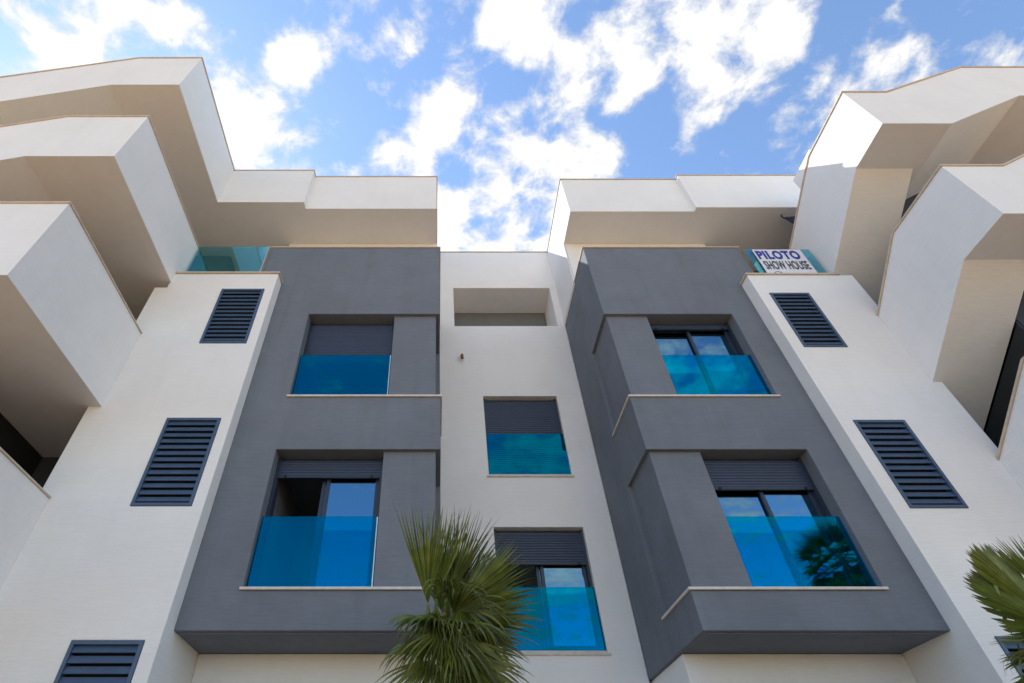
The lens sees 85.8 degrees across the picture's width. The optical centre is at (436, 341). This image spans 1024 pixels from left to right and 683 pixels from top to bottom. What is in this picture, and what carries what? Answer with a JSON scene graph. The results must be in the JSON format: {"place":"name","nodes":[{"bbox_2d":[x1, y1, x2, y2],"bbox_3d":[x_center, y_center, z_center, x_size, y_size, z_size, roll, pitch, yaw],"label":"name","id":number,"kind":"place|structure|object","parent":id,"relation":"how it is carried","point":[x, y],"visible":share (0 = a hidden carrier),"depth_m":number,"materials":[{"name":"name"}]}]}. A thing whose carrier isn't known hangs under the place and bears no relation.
{"place":"outdoors","nodes":[
{"label":"outdoors","id":0,"kind":"place"},
{"bbox_2d":[0,0,1023,250],"label":"sky","id":1,"kind":"structure","parent":0,"point":[501,102],"materials":[{"name":"blue"}]},
{"label":"ground","id":2,"kind":"structure","parent":0,"visible":0},
{"bbox_2d":[0,57,1023,682],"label":"apartment building","id":3,"kind":"structure","parent":2,"relation":"on","point":[666,429],"depth_m":8.55,"materials":[{"name":"white paint"}]},
{"bbox_2d":[483,399,569,473],"bbox_3d":[1.760,1.915,11.015,1.554,1.870,0.052,0,-44,0],"label":"window","id":4,"kind":"structure","parent":3,"relation":"in","point":[523,437],"depth_m":10.97,"materials":[{"name":"blue glass"}]},
{"bbox_2d":[494,530,604,650],"bbox_3d":[1.775,4.065,8.981,1.564,1.948,0.166,0,-44,0],"label":"window","id":5,"kind":"structure","parent":3,"relation":"in","point":[569,612],"depth_m":9.04,"materials":[{"name":"blue glass"}]},
{"bbox_2d":[752,250,817,272],"bbox_3d":[6.995,-1.559,10.924,0.990,0.950,0.018,0,-44,0],"label":"banner sign","id":6,"kind":"object","parent":3,"relation":"attached to","point":[783,261],"visible":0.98,"depth_m":10.96,"materials":[{"name":"white plastic"}]},
{"label":"pavement","id":7,"kind":"structure","parent":0,"visible":0},
{"label":"planting bed","id":8,"kind":"structure","parent":7,"relation":"on","visible":0},
{"bbox_2d":[375,500,544,682],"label":"fan palm","id":9,"kind":"object","parent":8,"relation":"on","point":[478,614],"visible":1,"depth_m":4.16,"materials":[{"name":"green plant"}]},
{"bbox_2d":[962,535,1023,682],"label":"fan palm","id":10,"kind":"object","parent":8,"relation":"on","point":[996,580],"visible":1,"depth_m":4.66,"materials":[{"name":"green plant"}]}
]}

